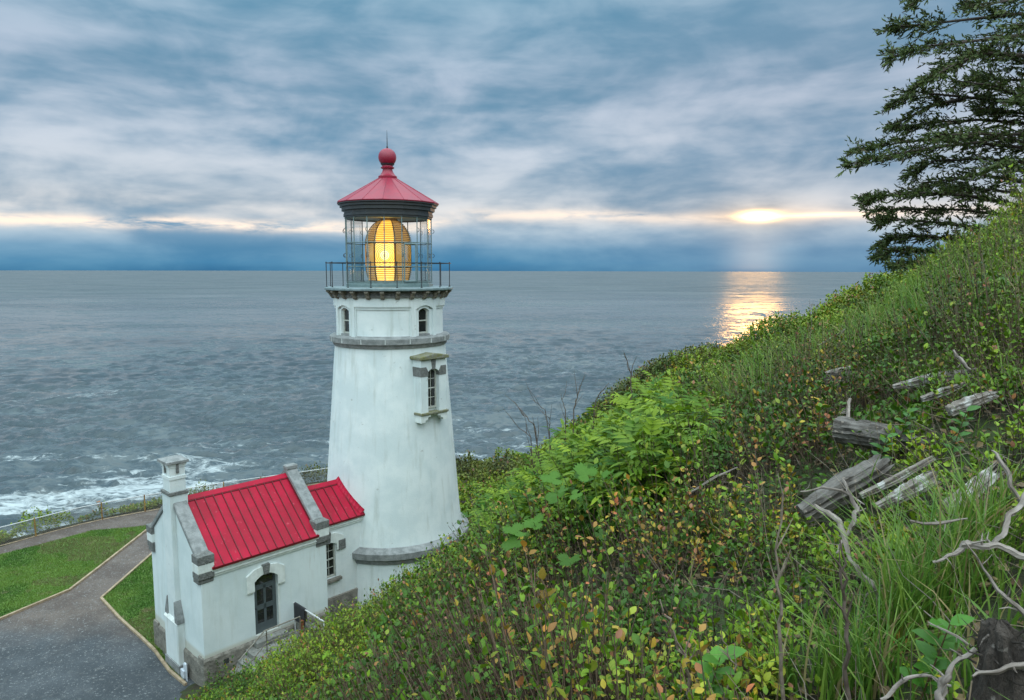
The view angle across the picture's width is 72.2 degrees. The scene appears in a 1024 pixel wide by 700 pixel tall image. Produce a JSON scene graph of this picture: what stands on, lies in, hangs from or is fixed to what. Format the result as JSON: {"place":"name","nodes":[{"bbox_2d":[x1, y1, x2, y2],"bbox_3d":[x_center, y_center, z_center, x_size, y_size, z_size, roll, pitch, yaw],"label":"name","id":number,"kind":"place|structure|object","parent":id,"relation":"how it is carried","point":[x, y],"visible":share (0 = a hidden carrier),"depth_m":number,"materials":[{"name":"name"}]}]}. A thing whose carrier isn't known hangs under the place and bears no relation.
{"place":"outdoors","nodes":[
{"label":"outdoors","id":0,"kind":"place"},
{"bbox_2d":[0,525,145,616],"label":"lawn","id":1,"kind":"structure","parent":0,"point":[68,570],"depth_m":30.46,"materials":[{"name":"green plant"}]},
{"bbox_2d":[103,555,184,679],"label":"lawn","id":2,"kind":"structure","parent":0,"point":[133,609],"depth_m":27.09,"materials":[{"name":"green plant"}]},
{"bbox_2d":[0,478,480,699],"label":"path","id":3,"kind":"structure","parent":0,"point":[81,641],"depth_m":23.92,"materials":[{"name":"grey asphalt"}]},
{"bbox_2d":[0,468,327,545],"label":"cliff fence","id":4,"kind":"object","parent":3,"relation":"on","point":[101,517],"visible":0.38,"depth_m":36.01,"materials":[{"name":"grey metal"}]},
{"bbox_2d":[0,270,905,537],"bbox_3d":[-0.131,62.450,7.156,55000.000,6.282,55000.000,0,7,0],"label":"sea","id":5,"kind":"structure","parent":0,"point":[115,385],"depth_m":498.97,"materials":[{"name":"liquid"}]},
{"bbox_2d":[0,224,1023,699],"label":"ground","id":6,"kind":"structure","parent":0,"point":[812,484],"depth_m":4.18,"materials":[{"name":"green plant"}]},
{"bbox_2d":[0,529,146,619],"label":"timber edging","id":7,"kind":"object","parent":6,"relation":"on","point":[71,587],"visible":0.84,"depth_m":28.30,"materials":[{"name":"beige wood"}]},
{"bbox_2d":[100,552,186,685],"bbox_3d":[-14.099,9.841,26.292,2.220,0.141,11.999,-4,8,-31],"label":"timber edging","id":8,"kind":"object","parent":6,"relation":"on","point":[149,645],"visible":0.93,"depth_m":24.90,"materials":[{"name":"beige wood"}]},
{"bbox_2d":[180,662,187,680],"bbox_3d":[-10.284,10.212,22.084,0.378,0.838,0.120,6,9,43],"label":"electrical box","id":9,"kind":"object","parent":6,"relation":"on","point":[184,672],"visible":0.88,"depth_m":22.02,"materials":[{"name":"white metal"}]},
{"bbox_2d":[0,450,481,543],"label":"cliff edge scrub","id":10,"kind":"object","parent":6,"relation":"on","point":[28,517],"visible":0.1,"depth_m":36.29,"materials":[{"name":"green plant"}]},
{"bbox_2d":[146,455,364,686],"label":"workroom building","id":11,"kind":"structure","parent":6,"relation":"on","point":[239,569],"depth_m":22.77,"materials":[{"name":"white stucco"},{"name":"red metal"},{"name":"rough stone"}]},
{"bbox_2d":[246,562,284,633],"bbox_3d":[-7.987,8.035,22.759,0.340,2.380,1.300,6,9,43],"label":"door","id":12,"kind":"structure","parent":11,"relation":"in","point":[260,582],"depth_m":22.80,"materials":[{"name":"wood"}]},
{"bbox_2d":[326,532,345,584],"bbox_3d":[-6.604,7.442,25.185,0.260,1.870,1.430,6,9,43],"label":"window","id":13,"kind":"structure","parent":11,"relation":"in","point":[337,538],"depth_m":25.39,"materials":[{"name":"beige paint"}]},
{"bbox_2d":[230,620,319,673],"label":"landing","id":14,"kind":"object","parent":6,"relation":"on","point":[253,651],"depth_m":22.34,"materials":[{"name":"concrete"}]},
{"bbox_2d":[239,616,300,660],"bbox_3d":[-7.553,9.107,22.012,0.044,0.862,2.083,6,9,43],"label":"handrail","id":15,"kind":"object","parent":14,"relation":"on","point":[266,643],"visible":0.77,"depth_m":21.92,"materials":[{"name":"grey metal"}]},
{"bbox_2d":[299,620,303,633],"bbox_3d":[-6.859,9.199,22.943,0.130,0.770,0.110,6,9,43],"label":"wooden post","id":16,"kind":"object","parent":14,"relation":"on","point":[302,627],"visible":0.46,"depth_m":22.89,"materials":[{"name":"brown wood"}]},
{"bbox_2d":[293,602,324,632],"bbox_3d":[-6.587,9.253,22.843,1.860,1.586,0.052,6,9,43],"label":"chain link barrier","id":17,"kind":"object","parent":14,"relation":"on","point":[307,617],"visible":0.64,"depth_m":22.66,"materials":[{"name":"grey metal"}]},
{"bbox_2d":[294,602,306,625],"bbox_3d":[-6.965,8.693,23.138,0.660,0.589,0.104,6,9,43],"label":"rubber mat","id":18,"kind":"object","parent":17,"relation":"hanging from","point":[299,610],"visible":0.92,"depth_m":23.07,"materials":[{"name":"black rubber"}]},
{"bbox_2d":[175,538,461,699],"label":"salal thicket","id":19,"kind":"object","parent":6,"relation":"on","point":[243,679],"visible":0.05,"depth_m":18.41,"materials":[{"name":"green plant"}]},
{"bbox_2d":[322,635,373,685],"bbox_3d":[-2.372,4.706,10.405,0.902,0.819,0.630,-5,8,-39],"label":"cow parsnip","id":20,"kind":"object","parent":6,"relation":"on","point":[330,653],"visible":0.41,"depth_m":10.20,"materials":[{"name":"green plant"}]},
{"bbox_2d":[337,659,361,683],"bbox_3d":[-1.187,3.284,6.039,0.974,0.808,0.627,4,7,28],"label":"cow parsnip","id":21,"kind":"object","parent":6,"relation":"on","point":[354,664],"visible":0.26,"depth_m":6.39,"materials":[{"name":"green plant"}]},
{"bbox_2d":[369,611,408,641],"bbox_3d":[-1.655,4.146,10.096,0.874,0.759,0.683,-2,7,-19],"label":"cow parsnip","id":22,"kind":"object","parent":6,"relation":"on","point":[382,617],"visible":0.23,"depth_m":9.98,"materials":[{"name":"green plant"}]},
{"bbox_2d":[363,645,419,684],"bbox_3d":[-1.074,3.286,6.699,0.723,0.811,0.800,0,7,0],"label":"cow parsnip","id":23,"kind":"object","parent":6,"relation":"on","point":[369,651],"visible":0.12,"depth_m":6.75,"materials":[{"name":"green plant"}]},
{"bbox_2d":[324,142,468,607],"bbox_3d":[-4.832,0.734,28.067,6.140,18.530,6.140,6,9,43],"label":"lighthouse","id":24,"kind":"object","parent":6,"relation":"on","point":[391,461],"visible":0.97,"depth_m":26.14,"materials":[{"name":"white paint"}]},
{"bbox_2d":[343,308,348,332],"bbox_3d":[-6.173,-1.122,26.413,0.470,0.990,0.070,6,9,43],"label":"window","id":25,"kind":"structure","parent":24,"relation":"in","point":[345,312],"depth_m":26.50,"materials":[{"name":"grey glass"}]},
{"bbox_2d":[419,308,427,333],"bbox_3d":[-3.395,-1.126,26.500,0.070,0.990,0.470,6,9,43],"label":"window","id":26,"kind":"structure","parent":24,"relation":"in","point":[423,328],"depth_m":26.55,"materials":[{"name":"glass"}]},
{"bbox_2d":[398,587,420,608],"bbox_3d":[-1.245,3.812,10.242,0.903,0.810,0.440,1,7,7],"label":"cow parsnip","id":27,"kind":"object","parent":6,"relation":"on","point":[404,591],"visible":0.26,"depth_m":10.28,"materials":[{"name":"green plant"}]},
{"bbox_2d":[456,446,572,559],"bbox_3d":[0.041,2.378,9.664,1.705,3.038,6.035,0,7,0],"label":"elder bush","id":28,"kind":"object","parent":6,"relation":"on","point":[520,500],"visible":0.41,"depth_m":8.69,"materials":[{"name":"green plant"}]},
{"bbox_2d":[506,408,536,474],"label":"bare twig","id":29,"kind":"object","parent":6,"relation":"on","point":[528,441],"visible":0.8,"depth_m":9.28,"materials":[{"name":"wood"}]},
{"bbox_2d":[504,394,541,473],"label":"bare twig","id":30,"kind":"object","parent":6,"relation":"on","point":[536,437],"visible":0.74,"depth_m":9.10,"materials":[{"name":"wood"}]},
{"bbox_2d":[526,383,552,471],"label":"bare twig","id":31,"kind":"object","parent":6,"relation":"on","point":[546,418],"visible":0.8,"depth_m":8.77,"materials":[{"name":"wood"}]},
{"bbox_2d":[536,404,551,452],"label":"bare twig","id":32,"kind":"object","parent":6,"relation":"on","point":[548,423],"visible":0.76,"depth_m":9.13,"materials":[{"name":"brown wood"}]},
{"bbox_2d":[560,382,572,445],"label":"bare twig","id":33,"kind":"object","parent":6,"relation":"on","point":[565,413],"visible":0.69,"depth_m":8.66,"materials":[{"name":"brown wood"}]},
{"bbox_2d":[501,491,639,593],"bbox_3d":[0.385,1.517,5.173,0.761,0.785,0.940,6,9,40],"label":"cow parsnip","id":34,"kind":"object","parent":6,"relation":"on","point":[514,533],"visible":0.8,"depth_m":5.17,"materials":[{"name":"green plant"}]},
{"bbox_2d":[573,373,584,447],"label":"bare twig","id":35,"kind":"object","parent":6,"relation":"on","point":[576,401],"visible":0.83,"depth_m":8.50,"materials":[{"name":"brown wood"}]},
{"bbox_2d":[523,404,638,565],"bbox_3d":[0.777,1.563,7.889,1.645,1.843,4.742,1,7,9],"label":"elder bush","id":36,"kind":"object","parent":6,"relation":"on","point":[584,447],"visible":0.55,"depth_m":6.79,"materials":[{"name":"green plant"}]},
{"bbox_2d":[540,462,641,571],"bbox_3d":[0.637,1.307,5.258,0.743,0.808,0.759,4,8,32],"label":"cow parsnip","id":37,"kind":"object","parent":6,"relation":"on","point":[582,472],"visible":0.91,"depth_m":5.34,"materials":[{"name":"green plant"}]},
{"bbox_2d":[592,383,608,440],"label":"bare twig","id":38,"kind":"object","parent":6,"relation":"on","point":[594,412],"visible":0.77,"depth_m":8.24,"materials":[{"name":"wood"}]},
{"bbox_2d":[188,164,1023,699],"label":"salal thicket","id":39,"kind":"object","parent":6,"relation":"on","point":[336,626],"visible":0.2,"depth_m":11.37,"materials":[{"name":"green plant"}]},
{"bbox_2d":[220,238,1023,699],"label":"salal thicket","id":40,"kind":"object","parent":6,"relation":"on","point":[750,424],"visible":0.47,"depth_m":5.75,"materials":[{"name":"green plant"}]},
{"bbox_2d":[624,353,635,419],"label":"bare twig","id":41,"kind":"object","parent":6,"relation":"on","point":[630,379],"visible":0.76,"depth_m":8.15,"materials":[{"name":"brown wood"}]},
{"bbox_2d":[240,187,1023,699],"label":"huckleberry cover","id":42,"kind":"object","parent":6,"relation":"on","point":[894,325],"visible":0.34,"depth_m":6.78,"materials":[{"name":"green plant"}]},
{"bbox_2d":[281,281,1023,699],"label":"huckleberry cover","id":43,"kind":"object","parent":6,"relation":"on","point":[389,667],"visible":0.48,"depth_m":3.52,"materials":[{"name":"green plant"}]},
{"bbox_2d":[574,369,750,538],"bbox_3d":[1.521,0.956,7.640,1.575,1.493,4.805,1,7,9],"label":"elder bush","id":44,"kind":"object","parent":6,"relation":"on","point":[659,426],"visible":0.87,"depth_m":6.15,"materials":[{"name":"green plant"}]},
{"bbox_2d":[310,359,1023,699],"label":"salal thicket","id":45,"kind":"object","parent":6,"relation":"on","point":[606,644],"visible":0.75,"depth_m":3.29,"materials":[{"name":"green plant"}]},
{"bbox_2d":[659,599,696,698],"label":"bare twig","id":46,"kind":"object","parent":6,"relation":"on","point":[681,651],"visible":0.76,"depth_m":2.64,"materials":[{"name":"brown wood"}]},
{"bbox_2d":[673,515,719,542],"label":"bush","id":47,"kind":"object","parent":6,"relation":"on","point":[703,521],"visible":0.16,"depth_m":4.78,"materials":[{"name":"green plant"}]},
{"bbox_2d":[685,467,737,492],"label":"driftwood branch","id":48,"kind":"object","parent":6,"relation":"on","point":[712,478],"visible":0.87,"depth_m":4.74,"materials":[{"name":"grey wood"}]},
{"bbox_2d":[690,645,746,698],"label":"leafy shoot","id":49,"kind":"object","parent":6,"relation":"on","point":[717,660],"visible":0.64,"depth_m":2.67,"materials":[{"name":"green plant"}]},
{"bbox_2d":[456,219,991,543],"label":"hillside scrub","id":50,"kind":"object","parent":6,"relation":"on","point":[660,366],"visible":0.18,"depth_m":42.12,"materials":[{"name":"green plant"}]},
{"bbox_2d":[718,625,736,699],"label":"bare twig","id":51,"kind":"object","parent":6,"relation":"on","point":[728,656],"visible":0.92,"depth_m":2.61,"materials":[{"name":"brown wood"}]},
{"bbox_2d":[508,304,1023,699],"bbox_3d":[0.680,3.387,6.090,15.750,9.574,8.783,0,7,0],"label":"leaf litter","id":52,"kind":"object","parent":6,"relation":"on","point":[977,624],"visible":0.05,"depth_m":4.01,"materials":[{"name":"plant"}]},
{"bbox_2d":[517,364,1023,699],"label":"dead branches","id":53,"kind":"object","parent":6,"relation":"on","point":[947,618],"visible":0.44,"depth_m":3.36,"materials":[{"name":"grey wood"}]},
{"bbox_2d":[687,588,865,699],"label":"grass tuft","id":54,"kind":"object","parent":6,"relation":"on","point":[790,675],"visible":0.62,"depth_m":2.76,"materials":[{"name":"green plant"}]},
{"bbox_2d":[767,474,792,699],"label":"bare twig","id":55,"kind":"object","parent":6,"relation":"on","point":[777,579],"visible":0.98,"depth_m":2.45,"materials":[{"name":"wood"}]},
{"bbox_2d":[626,184,1023,699],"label":"long grass","id":56,"kind":"structure","parent":6,"relation":"on","point":[948,654],"depth_m":4.83,"materials":[{"name":"green plant"}]},
{"bbox_2d":[880,672,951,699],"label":"driftwood branch","id":57,"kind":"object","parent":56,"relation":"on","point":[897,685],"visible":0.9,"depth_m":1.95,"materials":[{"name":"grey wood"}]},
{"bbox_2d":[800,484,864,506],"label":"driftwood branch","id":58,"kind":"object","parent":6,"relation":"on","point":[833,489],"visible":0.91,"depth_m":3.91,"materials":[{"name":"grey wood"}]},
{"bbox_2d":[821,540,854,699],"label":"bare twig","id":59,"kind":"object","parent":6,"relation":"on","point":[848,654],"visible":1,"depth_m":2.32,"materials":[{"name":"grey wood"}]},
{"bbox_2d":[822,366,858,400],"bbox_3d":[3.384,0.621,7.042,0.348,0.902,0.342,-14,-8,2],"label":"sawn stump","id":60,"kind":"object","parent":6,"relation":"on","point":[835,373],"visible":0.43,"depth_m":6.98,"materials":[{"name":"grey wood"}]},
{"bbox_2d":[795,454,894,522],"bbox_3d":[2.029,0.840,4.294,0.634,0.177,0.190,-31,8,-1],"label":"log","id":61,"kind":"object","parent":6,"relation":"on","point":[851,477],"visible":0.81,"depth_m":4.23,"materials":[{"name":"grey wood"}]},
{"bbox_2d":[809,502,881,606],"bbox_3d":[1.516,0.882,3.104,0.168,0.115,0.511,-3,49,-22],"label":"driftwood branch","id":62,"kind":"object","parent":6,"relation":"on","point":[839,526],"visible":0.7,"depth_m":3.08,"materials":[{"name":"grey wood"}]},
{"bbox_2d":[839,398,851,416],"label":"driftwood branch","id":63,"kind":"object","parent":6,"relation":"on","point":[848,408],"visible":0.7,"depth_m":5.27,"materials":[{"name":"grey wood"}]},
{"bbox_2d":[827,479,865,553],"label":"driftwood branch","id":64,"kind":"object","parent":6,"relation":"on","point":[855,512],"visible":0.77,"depth_m":3.33,"materials":[{"name":"grey wood"}]},
{"bbox_2d":[736,557,985,699],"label":"grass tuft","id":65,"kind":"object","parent":6,"relation":"on","point":[861,654],"visible":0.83,"depth_m":2.57,"materials":[{"name":"green plant"}]},
{"bbox_2d":[825,449,913,508],"bbox_3d":[2.243,0.816,4.414,0.474,0.365,0.450,2,7,16],"label":"grass tuft","id":66,"kind":"object","parent":6,"relation":"on","point":[849,467],"visible":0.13,"depth_m":4.44,"materials":[{"name":"green plant"}]},
{"bbox_2d":[838,292,915,335],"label":"grass tuft","id":67,"kind":"object","parent":6,"relation":"on","point":[870,314],"visible":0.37,"depth_m":9.79,"materials":[{"name":"green plant"}]},
{"bbox_2d":[832,416,934,453],"bbox_3d":[2.494,0.592,4.756,0.192,0.201,0.671,-4,8,-35],"label":"log","id":68,"kind":"object","parent":6,"relation":"on","point":[843,428],"visible":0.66,"depth_m":4.78,"materials":[{"name":"grey wood"}]},
{"bbox_2d":[870,433,897,458],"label":"leafy shoot","id":69,"kind":"object","parent":6,"relation":"on","point":[884,440],"visible":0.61,"depth_m":4.43,"materials":[{"name":"green plant"}]},
{"bbox_2d":[757,478,1021,653],"bbox_3d":[1.441,0.867,2.766,0.997,0.675,1.194,4,8,31],"label":"grass tuft","id":70,"kind":"object","parent":6,"relation":"on","point":[887,579],"visible":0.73,"depth_m":2.73,"materials":[{"name":"green plant"}]},
{"bbox_2d":[910,518,967,530],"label":"driftwood branch","id":71,"kind":"object","parent":70,"relation":"on","point":[945,522],"visible":0.95,"depth_m":2.75,"materials":[{"name":"grey wood"}]},
{"bbox_2d":[932,531,1023,566],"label":"driftwood branch","id":72,"kind":"object","parent":70,"relation":"on","point":[1011,551],"visible":0.98,"depth_m":2.41,"materials":[{"name":"grey wood"}]},
{"bbox_2d":[858,456,935,497],"bbox_3d":[2.227,0.737,4.048,0.466,0.054,0.051,-30,4,7],"label":"log","id":73,"kind":"object","parent":6,"relation":"on","point":[887,483],"visible":0.94,"depth_m":4.04,"materials":[{"name":"grey wood"}]},
{"bbox_2d":[893,408,918,458],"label":"leafy shoot","id":74,"kind":"object","parent":6,"relation":"on","point":[906,414],"visible":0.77,"depth_m":4.59,"materials":[{"name":"green plant"}]},
{"bbox_2d":[876,470,941,508],"bbox_3d":[2.162,0.770,3.840,0.364,0.092,0.093,-31,4,6],"label":"log","id":75,"kind":"object","parent":6,"relation":"on","point":[909,484],"visible":0.78,"depth_m":3.81,"materials":[{"name":"grey wood"}]},
{"bbox_2d":[887,263,962,330],"bbox_3d":[4.660,-0.544,7.780,1.247,1.005,1.885,5,8,39],"label":"grass tuft","id":76,"kind":"object","parent":6,"relation":"on","point":[922,296],"visible":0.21,"depth_m":7.82,"materials":[{"name":"green plant"}]},
{"bbox_2d":[836,0,1023,273],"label":"spruce tree","id":77,"kind":"object","parent":6,"relation":"on","point":[982,79],"visible":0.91,"depth_m":14.53,"materials":[{"name":"green plant"}]},
{"bbox_2d":[842,454,1023,618],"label":"grass tuft","id":78,"kind":"object","parent":6,"relation":"on","point":[964,562],"visible":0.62,"depth_m":2.80,"materials":[{"name":"green plant"}]},
{"bbox_2d":[896,614,974,699],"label":"leafy shoot","id":79,"kind":"object","parent":6,"relation":"on","point":[945,641],"visible":0.8,"depth_m":2.26,"materials":[{"name":"green plant"}]},
{"bbox_2d":[893,368,977,388],"bbox_3d":[3.247,0.223,5.385,0.092,0.104,0.614,-6,-8,-44],"label":"log","id":80,"kind":"object","parent":6,"relation":"on","point":[913,383],"visible":0.56,"depth_m":5.42,"materials":[{"name":"grey wood"}]},
{"bbox_2d":[920,383,967,401],"bbox_3d":[2.982,0.279,4.829,0.322,0.056,0.068,-23,2,13],"label":"log","id":81,"kind":"object","parent":6,"relation":"on","point":[930,395],"visible":0.83,"depth_m":4.83,"materials":[{"name":"grey wood"}]},
{"bbox_2d":[928,622,968,646],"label":"driftwood branch","id":82,"kind":"object","parent":6,"relation":"on","point":[958,637],"visible":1,"depth_m":2.03,"materials":[{"name":"grey wood"}]},
{"bbox_2d":[881,427,1023,570],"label":"grass tuft","id":83,"kind":"object","parent":6,"relation":"on","point":[963,503],"visible":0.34,"depth_m":3.02,"materials":[{"name":"green plant"}]},
{"bbox_2d":[953,350,970,370],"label":"driftwood branch","id":84,"kind":"object","parent":6,"relation":"on","point":[961,360],"visible":1,"depth_m":4.68,"materials":[{"name":"grey wood"}]},
{"bbox_2d":[944,405,980,462],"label":"leafy shoot","id":85,"kind":"object","parent":6,"relation":"on","point":[964,415],"visible":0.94,"depth_m":4.15,"materials":[{"name":"green plant"}]},
{"bbox_2d":[945,391,998,415],"bbox_3d":[2.912,0.329,4.443,0.316,0.093,0.083,-24,3,8],"label":"log","id":86,"kind":"object","parent":6,"relation":"on","point":[963,404],"visible":0.9,"depth_m":4.43,"materials":[{"name":"grey wood"}]},
{"bbox_2d":[943,461,1004,510],"bbox_3d":[2.220,0.662,3.365,0.360,0.085,0.088,-34,12,-6],"label":"log","id":87,"kind":"object","parent":6,"relation":"on","point":[993,468],"visible":0.36,"depth_m":3.35,"materials":[{"name":"grey wood"}]},
{"bbox_2d":[936,239,1018,309],"bbox_3d":[5.160,-0.732,7.519,1.509,0.912,1.166,0,7,0],"label":"grass tuft","id":88,"kind":"object","parent":6,"relation":"on","point":[979,269],"visible":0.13,"depth_m":7.49,"materials":[{"name":"green plant"}]},
{"bbox_2d":[939,598,1023,699],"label":"gnarled stump","id":89,"kind":"object","parent":6,"relation":"on","point":[1000,643],"visible":0.98,"depth_m":1.82,"materials":[{"name":"grey wood"}]},
{"bbox_2d":[930,643,977,699],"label":"driftwood branch","id":90,"kind":"object","parent":89,"relation":"on","point":[941,692],"visible":0.98,"depth_m":1.88,"materials":[{"name":"grey wood"}]},
{"bbox_2d":[972,662,1023,677],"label":"driftwood branch","id":91,"kind":"object","parent":89,"relation":"on","point":[1014,666],"visible":1,"depth_m":1.79,"materials":[{"name":"grey wood"}]},
{"bbox_2d":[965,543,1023,615],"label":"driftwood branch","id":92,"kind":"object","parent":6,"relation":"on","point":[1019,608],"visible":1,"depth_m":2.16,"materials":[{"name":"grey wood"}]},
{"bbox_2d":[991,450,1019,502],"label":"driftwood branch","id":93,"kind":"object","parent":6,"relation":"on","point":[1007,472],"visible":0.91,"depth_m":2.86,"materials":[{"name":"grey wood"}]},
{"bbox_2d":[991,492,1023,541],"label":"driftwood branch","id":94,"kind":"object","parent":6,"relation":"on","point":[1009,514],"visible":0.95,"depth_m":2.57,"materials":[{"name":"grey wood"}]},
{"bbox_2d":[0,0,1023,271],"label":"sky","id":95,"kind":"structure","parent":0,"point":[136,135],"materials":[{"name":"blue"}]},
{"bbox_2d":[415,252,1023,699],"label":"leafy plants","id":96,"kind":"object","parent":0,"point":[683,566],"visible":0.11,"depth_m":4.22,"materials":[{"name":"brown plant"}]}
]}

